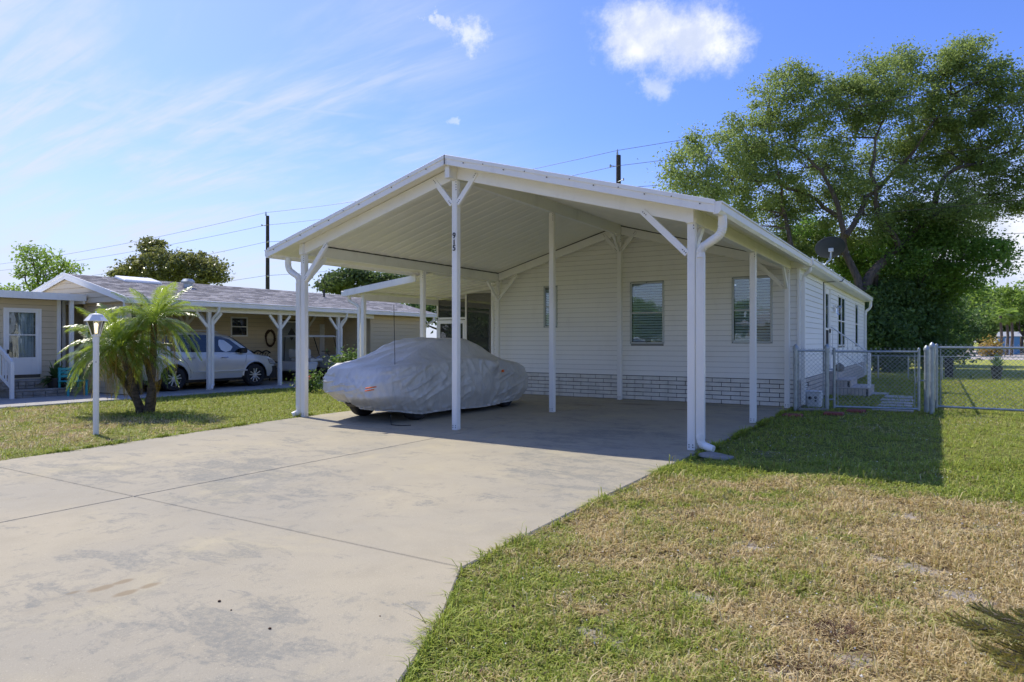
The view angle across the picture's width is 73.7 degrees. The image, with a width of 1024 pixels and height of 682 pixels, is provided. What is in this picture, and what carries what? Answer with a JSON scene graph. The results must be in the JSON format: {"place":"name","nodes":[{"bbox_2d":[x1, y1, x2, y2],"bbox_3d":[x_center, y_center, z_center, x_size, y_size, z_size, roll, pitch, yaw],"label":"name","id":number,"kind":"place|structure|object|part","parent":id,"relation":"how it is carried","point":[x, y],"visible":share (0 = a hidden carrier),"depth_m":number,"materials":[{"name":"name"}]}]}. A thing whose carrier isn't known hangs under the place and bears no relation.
{"place":"outdoors","nodes":[
{"label":"outdoors","id":0,"kind":"place"},
{"bbox_2d":[0,378,322,408],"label":"neighbour driveway","id":1,"kind":"structure","parent":0,"point":[195,389],"depth_m":17.87,"materials":[{"name":"grey concrete"}]},
{"bbox_2d":[0,346,13,398],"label":"entry handrail","id":2,"kind":"object","parent":1,"relation":"on","point":[10,361],"visible":0.84,"depth_m":16.50,"materials":[{"name":"white metal"}]},
{"bbox_2d":[0,378,84,398],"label":"stone steps","id":3,"kind":"structure","parent":1,"relation":"on","point":[27,388],"depth_m":17.15,"materials":[{"name":"grey stone"}]},
{"bbox_2d":[38,360,66,387],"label":"potted plant","id":4,"kind":"object","parent":1,"relation":"on","point":[52,381],"visible":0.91,"depth_m":17.54,"materials":[{"name":"green plant"}]},
{"bbox_2d":[58,367,88,395],"bbox_3d":[-11.317,1.040,17.592,0.500,0.720,0.520,0,0,32],"label":"garden chair","id":5,"kind":"object","parent":1,"relation":"on","point":[60,371],"visible":0.63,"depth_m":17.59,"materials":[{"name":"teal paint"}]},
{"bbox_2d":[143,329,276,390],"bbox_3d":[-9.446,0.534,20.631,2.000,1.731,4.700,0,0,32],"label":"silver suv","id":6,"kind":"object","parent":1,"relation":"on","point":[234,359],"visible":0.61,"depth_m":20.24,"materials":[{"name":"paint"}]},
{"bbox_3d":[-9.625,0.079,18.880,0.149,0.439,0.820,0,0,32],"label":"side window","id":7,"kind":"part","parent":6,"relation":"part of","materials":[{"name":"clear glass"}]},
{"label":"side window","id":8,"kind":"part","parent":6,"relation":"part of","materials":[{"name":"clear glass"}]},
{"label":"side window","id":9,"kind":"part","parent":6,"relation":"part of","materials":[{"name":"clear glass"}]},
{"bbox_2d":[31,272,436,394],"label":"beige house","id":10,"kind":"structure","parent":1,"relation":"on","point":[247,318],"depth_m":22.62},
{"bbox_2d":[86,317,105,345],"bbox_3d":[-11.244,-0.250,18.446,1.000,0.800,0.030,0,0,32],"label":"window","id":11,"kind":"structure","parent":10,"relation":"in","point":[88,333],"depth_m":18.63,"materials":[{"name":"white glass"}]},
{"bbox_2d":[230,316,247,336],"bbox_3d":[-9.335,-0.491,23.369,0.030,0.677,0.674,0,0,32],"label":"window","id":12,"kind":"structure","parent":10,"relation":"in","point":[239,325],"depth_m":23.38,"materials":[{"name":"glass"}]},
{"bbox_2d":[265,329,275,346],"bbox_3d":[-8.645,-0.096,24.429,0.076,0.648,0.466,0,0,32],"label":"wreath","id":13,"kind":"object","parent":10,"relation":"attached to","point":[274,336],"visible":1,"depth_m":24.42,"materials":[{"name":"green plant"}]},
{"bbox_2d":[282,321,295,376],"bbox_3d":[-8.163,0.330,25.258,0.060,2.140,1.020,0,0,32],"label":"door","id":14,"kind":"structure","parent":10,"relation":"in","point":[290,327],"depth_m":25.14,"materials":[{"name":"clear glass"}]},
{"bbox_2d":[320,324,324,354],"bbox_3d":[-7.217,0.350,26.731,0.032,2.000,0.800,0,0,32],"label":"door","id":15,"kind":"structure","parent":10,"relation":"in","point":[322,328],"depth_m":26.48,"materials":[{"name":"grey"}]},
{"bbox_2d":[250,350,277,380],"bbox_3d":[-8.653,0.860,23.668,0.522,1.083,1.079,0,0,32],"label":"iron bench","id":16,"kind":"object","parent":1,"relation":"on","point":[262,354],"visible":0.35,"depth_m":23.96,"materials":[{"name":"black metal"}]},
{"bbox_2d":[277,335,335,380],"bbox_3d":[-7.145,0.595,24.548,1.180,1.610,2.318,0,0,32],"label":"golf cart","id":17,"kind":"object","parent":1,"relation":"on","point":[287,372],"visible":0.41,"depth_m":24.05,"materials":[{"name":"plastic"}]},
{"bbox_2d":[0,394,790,681],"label":"driveway","id":18,"kind":"structure","parent":0,"point":[320,544],"depth_m":5.15,"materials":[{"name":"concrete"}]},
{"bbox_2d":[345,322,511,419],"bbox_3d":[-1.464,0.390,13.757,1.470,2.020,4.000,0,0,32],"label":"covered car","id":19,"kind":"object","parent":18,"relation":"on","point":[363,412],"visible":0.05,"depth_m":12.45,"materials":[{"name":"grey rubber"}]},
{"bbox_2d":[322,337,528,413],"bbox_3d":[-1.632,0.620,13.508,2.106,1.387,5.571,0,0,32],"label":"car cover","id":20,"kind":"object","parent":19,"relation":"on","point":[413,375],"visible":0.95,"depth_m":12.27,"materials":[{"name":"silver fabric fabric"}]},
{"bbox_2d":[264,154,811,451],"bbox_3d":[0.808,-0.731,13.498,8.470,4.288,7.035,0,0,32],"label":"carport","id":21,"kind":"object","parent":18,"relation":"on","point":[456,217],"visible":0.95,"depth_m":12.55,"materials":[{"name":"white metal"}]},
{"bbox_2d":[0,342,1023,681],"bbox_3d":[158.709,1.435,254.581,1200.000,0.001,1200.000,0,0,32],"label":"ground","id":22,"kind":"structure","parent":0,"point":[862,650],"depth_m":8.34,"materials":[{"name":"green plant"}]},
{"bbox_2d":[0,290,86,385],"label":"entrance annexe","id":23,"kind":"structure","parent":22,"relation":"on","point":[35,338],"depth_m":17.82,"materials":[{"name":"beige"}]},
{"bbox_2d":[6,310,38,374],"bbox_3d":[-12.758,0.041,17.642,0.580,1.647,0.939,0,0,32],"label":"storm door","id":24,"kind":"structure","parent":23,"relation":"in","point":[20,334],"depth_m":17.69,"materials":[{"name":"white metal"}]},
{"bbox_2d":[0,240,89,291],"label":"young tree","id":25,"kind":"object","parent":22,"relation":"on","point":[67,267],"visible":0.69,"depth_m":35.40,"materials":[{"name":"green plant"}]},
{"bbox_2d":[84,311,107,434],"bbox_3d":[-6.367,0.514,10.449,0.330,1.942,0.286,0,0,32],"label":"lamp post","id":26,"kind":"object","parent":22,"relation":"on","point":[90,319],"visible":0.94,"depth_m":10.41,"materials":[{"name":"white metal"}]},
{"bbox_2d":[54,281,206,412],"bbox_3d":[-7.529,0.180,13.448,2.791,2.689,2.233,0,0,-3],"label":"date palm","id":27,"kind":"object","parent":22,"relation":"on","point":[119,338],"visible":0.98,"depth_m":13.30,"materials":[{"name":"green plant"}]},
{"bbox_2d":[103,235,234,285],"bbox_3d":[-19.008,-2.155,37.596,7.410,7.605,3.998,0,0,-6],"label":"magnolia tree","id":28,"kind":"object","parent":22,"relation":"on","point":[171,267],"visible":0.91,"depth_m":37.12,"materials":[{"name":"green plant"}]},
{"bbox_2d":[261,212,269,288],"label":"utility pole","id":29,"kind":"object","parent":22,"relation":"on","point":[267,259],"visible":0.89,"depth_m":49.95,"materials":[{"name":"wood"}]},
{"bbox_2d":[0,71,1023,285],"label":"overhead wires","id":30,"kind":"object","parent":29,"relation":"attached to","point":[705,154],"visible":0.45,"depth_m":30.42,"materials":[{"name":"black metal"}]},
{"bbox_2d":[282,369,323,392],"bbox_3d":[-5.702,1.091,18.995,1.490,0.777,1.376,0,0,32],"label":"hibiscus","id":31,"kind":"object","parent":22,"relation":"on","point":[312,383],"visible":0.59,"depth_m":18.94,"materials":[{"name":"green plant"}]},
{"bbox_2d":[311,344,369,377],"bbox_3d":[-4.497,0.777,18.935,1.617,1.422,1.907,0,0,32],"label":"hibiscus","id":32,"kind":"object","parent":22,"relation":"on","point":[345,357],"visible":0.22,"depth_m":18.67,"materials":[{"name":"green plant"}]},
{"bbox_2d":[308,267,408,294],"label":"tree","id":33,"kind":"object","parent":22,"relation":"on","point":[338,281],"visible":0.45,"depth_m":42.80,"materials":[{"name":"green plant"}]},
{"bbox_2d":[401,303,486,337],"bbox_3d":[-3.437,-0.899,37.424,7.259,5.117,3.725,0,0,7],"label":"dark tree","id":34,"kind":"object","parent":22,"relation":"on","point":[433,309],"visible":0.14,"depth_m":37.11,"materials":[{"name":"green plant"}]},
{"bbox_2d":[341,273,548,358],"bbox_3d":[-0.074,-0.054,21.581,2.980,3.089,11.510,0,0,32],"label":"screen porch","id":35,"kind":"object","parent":22,"relation":"on","point":[475,293],"visible":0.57,"depth_m":18.05,"materials":[{"name":"dark screen mesh"},{"name":"white aluminium"}]},
{"bbox_2d":[438,320,464,338],"bbox_3d":[-1.737,0.390,19.622,0.950,1.980,0.035,0,0,32],"label":"screen door","id":36,"kind":"structure","parent":35,"relation":"in","point":[440,322],"depth_m":19.72,"materials":[{"name":"white metal"}]},
{"bbox_2d":[435,308,487,348],"bbox_3d":[-1.699,-0.354,35.582,4.804,3.700,4.586,0,0,-19],"label":"back hedge shrub","id":37,"kind":"object","parent":22,"relation":"on","point":[475,333],"visible":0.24,"depth_m":34.89,"materials":[{"name":"green plant"}]},
{"bbox_2d":[472,340,487,350],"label":"flowering shrub","id":38,"kind":"object","parent":22,"relation":"on","point":[483,346],"visible":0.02,"depth_m":28.89,"materials":[{"name":"green plant"}]},
{"bbox_2d":[478,314,487,343],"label":"back hedge shrub","id":39,"kind":"object","parent":22,"relation":"on","point":[484,318],"visible":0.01,"depth_m":33.42,"materials":[{"name":"green plant"}]},
{"bbox_2d":[79,448,1022,675],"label":"fallen leaves","id":40,"kind":"object","parent":22,"relation":"on","point":[917,646],"visible":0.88,"depth_m":4.26,"materials":[{"name":"brown plant"}]},
{"bbox_2d":[609,149,623,183],"bbox_3d":[5.501,-4.110,35.396,0.830,11.620,0.445,0,0,32],"label":"utility pole","id":41,"kind":"object","parent":22,"relation":"on","point":[618,169],"visible":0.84,"depth_m":35.34,"materials":[{"name":"wood"}]},
{"bbox_2d":[491,235,872,406],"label":"white house","id":42,"kind":"structure","parent":22,"relation":"on","point":[823,299],"depth_m":16.36,"materials":[{"name":"plastic"}]},
{"bbox_2d":[544,286,557,327],"bbox_3d":[1.002,-0.879,17.582,0.397,1.075,0.089,0,0,32],"label":"window","id":43,"kind":"structure","parent":42,"relation":"in","point":[545,287],"depth_m":17.64,"materials":[{"name":"glass"}]},
{"bbox_2d":[630,281,663,343],"bbox_3d":[3.267,-0.670,16.297,0.849,1.473,0.304,0,0,32],"label":"window","id":44,"kind":"structure","parent":42,"relation":"in","point":[649,298],"depth_m":16.27,"materials":[{"name":"glass"}]},
{"bbox_2d":[732,276,772,343],"bbox_3d":[5.308,-0.677,15.025,0.860,1.464,0.304,0,0,32],"label":"window","id":45,"kind":"structure","parent":42,"relation":"in","point":[764,286],"depth_m":15.01,"materials":[{"name":"glass"}]},
{"bbox_2d":[826,288,830,367],"bbox_3d":[8.330,-0.320,18.021,0.070,2.119,0.877,0,0,32],"label":"door","id":46,"kind":"structure","parent":42,"relation":"in","point":[828,330],"depth_m":18.30,"materials":[{"name":"white metal"}]},
{"bbox_2d":[815,236,845,265],"bbox_3d":[9.653,-2.592,20.713,0.857,1.098,0.491,0,0,7],"label":"satellite dish","id":47,"kind":"object","parent":42,"relation":"attached to","point":[830,247],"visible":0.96,"depth_m":20.59,"materials":[{"name":"metal"}]},
{"bbox_2d":[837,295,845,345],"bbox_3d":[10.043,-0.603,20.799,0.038,1.497,1.800,0,0,32],"label":"window","id":48,"kind":"structure","parent":42,"relation":"in","point":[841,302],"depth_m":20.78,"materials":[{"name":"white metal"}]},
{"bbox_2d":[855,303,858,344],"bbox_3d":[12.454,-0.609,24.667,0.038,1.484,1.044,0,0,32],"label":"window","id":49,"kind":"structure","parent":42,"relation":"in","point":[856,306],"depth_m":24.69,"materials":[{"name":"white metal"}]},
{"bbox_2d":[698,451,734,460],"bbox_3d":[2.512,1.405,8.375,0.271,0.049,0.381,0,0,-43],"label":"splash block","id":50,"kind":"object","parent":22,"relation":"on","point":[711,455],"depth_m":8.32,"materials":[{"name":"grey concrete"}]},
{"bbox_2d":[782,413,803,417],"bbox_3d":[5.328,1.415,12.958,0.340,0.060,0.300,0,0,32],"label":"red paver","id":51,"kind":"object","parent":22,"relation":"on","point":[794,414],"visible":0.74,"depth_m":12.86,"materials":[{"name":"red brick"}]},
{"bbox_2d":[793,344,829,410],"bbox_3d":[6.146,0.770,14.023,0.716,1.430,0.104,0,0,9],"label":"chain link fence","id":52,"kind":"object","parent":22,"relation":"on","point":[796,379],"visible":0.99,"depth_m":14.02,"materials":[{"name":"metal"}]},
{"bbox_2d":[829,348,925,410],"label":"gate","id":53,"kind":"structure","parent":52,"relation":"attached to","point":[917,380],"depth_m":13.78,"materials":[{"name":"metal"}]},
{"bbox_2d":[768,632,856,681],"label":"weed clump","id":54,"kind":"object","parent":22,"relation":"on","point":[804,666],"visible":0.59,"depth_m":2.96,"materials":[{"name":"green plant"}]},
{"bbox_2d":[798,408,827,410],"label":"paver","id":55,"kind":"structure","parent":22,"relation":"on","point":[809,409],"depth_m":13.93,"materials":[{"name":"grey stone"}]},
{"bbox_2d":[805,390,822,407],"bbox_3d":[6.530,1.255,14.753,0.340,0.360,0.347,0,0,32],"label":"air conditioner","id":56,"kind":"object","parent":22,"relation":"on","point":[818,399],"visible":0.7,"depth_m":14.63,"materials":[{"name":"plastic"}]},
{"bbox_2d":[637,29,1023,309],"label":"oak tree","id":57,"kind":"object","parent":22,"relation":"on","point":[776,205],"visible":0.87,"depth_m":32.47,"materials":[{"name":"green plant"}]},
{"bbox_2d":[823,411,843,415],"bbox_3d":[6.257,1.415,13.278,0.340,0.060,0.300,0,0,32],"label":"red paver","id":58,"kind":"object","parent":22,"relation":"on","point":[834,413],"visible":0.94,"depth_m":13.20,"materials":[{"name":"red brick"}]},
{"bbox_2d":[780,612,892,651],"bbox_3d":[1.543,1.400,3.302,0.536,0.070,0.458,0,0,3],"label":"weed clump","id":59,"kind":"object","parent":22,"relation":"on","point":[834,628],"visible":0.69,"depth_m":3.34,"materials":[{"name":"plant"}]},
{"bbox_2d":[829,371,873,395],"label":"brick steps","id":60,"kind":"structure","parent":22,"relation":"on","point":[849,388],"depth_m":18.02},
{"bbox_2d":[836,363,844,371],"bbox_3d":[8.750,0.700,18.231,0.250,0.240,0.244,0,0,32],"label":"garden ball","id":61,"kind":"object","parent":60,"relation":"on","point":[840,367],"visible":0.81,"depth_m":18.14,"materials":[{"name":"grey stone"}]},
{"bbox_2d":[831,326,870,387],"bbox_3d":[8.936,0.410,18.021,0.961,1.609,0.080,0,0,32],"label":"stair handrail","id":62,"kind":"object","parent":60,"relation":"on","point":[869,371],"visible":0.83,"depth_m":17.93,"materials":[{"name":"white metal"}]},
{"bbox_2d":[846,409,865,412],"bbox_3d":[6.949,1.415,13.790,0.340,0.060,0.300,0,0,32],"label":"red paver","id":63,"kind":"object","parent":22,"relation":"on","point":[857,410],"visible":0.86,"depth_m":13.69,"materials":[{"name":"red brick"}]},
{"bbox_2d":[871,392,888,394],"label":"landing slab","id":64,"kind":"structure","parent":22,"relation":"on","point":[875,393],"depth_m":18.27,"materials":[{"name":"grey concrete"}]},
{"bbox_2d":[847,267,935,370],"bbox_3d":[17.630,-1.029,32.839,4.898,5.034,4.982,0,0,-30],"label":"understorey shrub","id":65,"kind":"object","parent":22,"relation":"on","point":[881,297],"visible":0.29,"depth_m":32.22,"materials":[{"name":"green plant"}]},
{"bbox_2d":[872,409,913,411],"bbox_3d":[7.830,1.423,14.050,0.748,0.045,0.400,0,0,32],"label":"stepping stone","id":66,"kind":"object","parent":22,"relation":"on","point":[891,410],"visible":0.46,"depth_m":13.88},
{"bbox_2d":[879,404,912,407],"bbox_3d":[8.390,1.423,14.947,0.650,0.045,0.400,0,0,32],"label":"stepping stone","id":67,"kind":"object","parent":22,"relation":"on","point":[900,405],"visible":0.44,"depth_m":14.82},
{"bbox_2d":[880,398,912,401],"bbox_3d":[9.225,1.423,16.337,0.714,0.045,0.400,0,0,32],"label":"stepping stone","id":68,"kind":"object","parent":22,"relation":"on","point":[901,400],"visible":0.36,"depth_m":16.31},
{"bbox_2d":[881,401,913,404],"bbox_3d":[8.810,1.423,15.611,0.646,0.045,0.400,0,0,32],"label":"stepping stone","id":69,"kind":"object","parent":22,"relation":"on","point":[886,402],"visible":0.7,"depth_m":15.54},
{"bbox_2d":[884,395,912,398],"bbox_3d":[9.777,1.423,17.262,0.625,0.045,0.700,0,0,32],"label":"stepping stone","id":70,"kind":"object","parent":22,"relation":"on","point":[909,397],"visible":0.58,"depth_m":17.22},
{"bbox_2d":[865,303,935,373],"bbox_3d":[17.106,-0.154,31.301,4.152,3.326,4.014,0,0,32],"label":"understorey shrub","id":71,"kind":"object","parent":22,"relation":"on","point":[891,333],"visible":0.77,"depth_m":30.69,"materials":[{"name":"green plant"}]},
{"bbox_2d":[781,188,1023,315],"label":"broadleaf tree","id":72,"kind":"object","parent":22,"relation":"on","point":[915,254],"visible":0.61,"depth_m":32.70,"materials":[{"name":"green plant"}]},
{"bbox_2d":[862,271,968,369],"bbox_3d":[19.479,-1.092,34.360,5.820,5.191,5.107,0,0,32],"label":"understorey shrub","id":73,"kind":"object","parent":22,"relation":"on","point":[940,341],"visible":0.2,"depth_m":32.98,"materials":[{"name":"green plant"}]},
{"bbox_2d":[923,342,934,413],"bbox_3d":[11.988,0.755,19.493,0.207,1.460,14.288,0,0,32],"label":"fence post","id":74,"kind":"object","parent":22,"relation":"on","point":[929,378],"visible":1,"depth_m":13.47,"materials":[{"name":"metal"}]},
{"bbox_2d":[894,267,978,368],"bbox_3d":[20.718,-1.291,34.841,5.130,5.564,5.669,0,0,32],"label":"understorey shrub","id":75,"kind":"object","parent":22,"relation":"on","point":[952,303],"visible":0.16,"depth_m":33.72,"materials":[{"name":"green plant"}]},
{"bbox_2d":[892,258,993,321],"bbox_3d":[25.011,-2.096,41.421,7.155,7.197,4.929,0,0,57],"label":"understorey shrub","id":76,"kind":"object","parent":22,"relation":"on","point":[969,304],"depth_m":39.95,"materials":[{"name":"green plant"}]},
{"bbox_2d":[863,355,1023,380],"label":"fence","id":77,"kind":"object","parent":22,"relation":"on","point":[877,358],"visible":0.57,"depth_m":24.86,"materials":[{"name":"metal"}]},
{"bbox_2d":[944,358,952,377],"bbox_3d":[17.007,1.058,26.574,0.320,0.755,0.280,0,0,32],"label":"utility pedestal","id":78,"kind":"object","parent":22,"relation":"on","point":[949,369],"visible":0.57,"depth_m":26.48,"materials":[{"name":"black metal"}]},
{"bbox_2d":[939,298,989,366],"bbox_3d":[23.541,-0.773,37.983,4.372,4.530,5.672,0,0,-35],"label":"understorey shrub","id":79,"kind":"object","parent":22,"relation":"on","point":[965,331],"visible":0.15,"depth_m":36.89,"materials":[{"name":"green plant"}]},
{"bbox_2d":[935,344,1023,411],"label":"wide gate","id":80,"kind":"structure","parent":22,"relation":"on","point":[937,347],"depth_m":13.63,"materials":[{"name":"metal"}]},
{"bbox_2d":[941,601,1023,676],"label":"young conifer","id":81,"kind":"object","parent":22,"relation":"on","point":[1012,631],"visible":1,"depth_m":2.65,"materials":[{"name":"green plant"}]},
{"bbox_2d":[0,0,1023,341],"label":"sky","id":82,"kind":"structure","parent":0,"point":[122,121],"materials":[{"name":"blue"}]},
{"bbox_2d":[960,350,1023,359],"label":"sandy verge","id":83,"kind":"structure","parent":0,"point":[1007,358],"depth_m":59.12,"materials":[{"name":"beige sand"}]},
{"bbox_2d":[960,307,994,342],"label":"tree","id":84,"kind":"object","parent":83,"relation":"on","point":[976,328],"visible":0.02,"depth_m":76.99,"materials":[{"name":"green plant"}]},
{"bbox_2d":[960,295,1014,341],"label":"pine tree","id":85,"kind":"object","parent":83,"relation":"on","point":[988,301],"visible":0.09,"depth_m":94.79,"materials":[{"name":"green plant"}]},
{"bbox_2d":[965,303,1016,352],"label":"tree","id":86,"kind":"object","parent":83,"relation":"on","point":[992,331],"visible":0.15,"depth_m":81.46,"materials":[{"name":"green plant"}]},
{"bbox_2d":[977,334,1007,355],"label":"croton bush","id":87,"kind":"object","parent":83,"relation":"on","point":[995,344],"visible":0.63,"depth_m":61.62,"materials":[{"name":"orange plant"}]},
{"bbox_2d":[965,280,1023,353],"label":"tree","id":88,"kind":"object","parent":83,"relation":"on","point":[1008,294],"visible":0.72,"depth_m":77.50,"materials":[{"name":"green plant"}]},
{"bbox_2d":[991,308,1009,355],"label":"cabbage palm","id":89,"kind":"object","parent":83,"relation":"on","point":[1000,320],"visible":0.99,"depth_m":65.85,"materials":[{"name":"green plant"}]},
{"bbox_2d":[998,313,1014,354],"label":"cabbage palm","id":90,"kind":"object","parent":83,"relation":"on","point":[1007,333],"visible":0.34,"depth_m":67.87,"materials":[{"name":"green plant"}]},
{"bbox_2d":[1004,308,1019,355],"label":"cabbage palm","id":91,"kind":"object","parent":83,"relation":"on","point":[1011,318],"visible":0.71,"depth_m":66.85,"materials":[{"name":"green plant"}]},
{"bbox_2d":[988,353,1006,379],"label":"potted agave","id":92,"kind":"object","parent":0,"point":[996,367],"visible":0.73,"depth_m":25.20,"materials":[{"name":"green plant"}]},
{"bbox_2d":[997,332,1021,353],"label":"blue shed","id":93,"kind":"structure","parent":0,"point":[1017,335],"depth_m":73.06,"materials":[{"name":"paint"}]}
]}

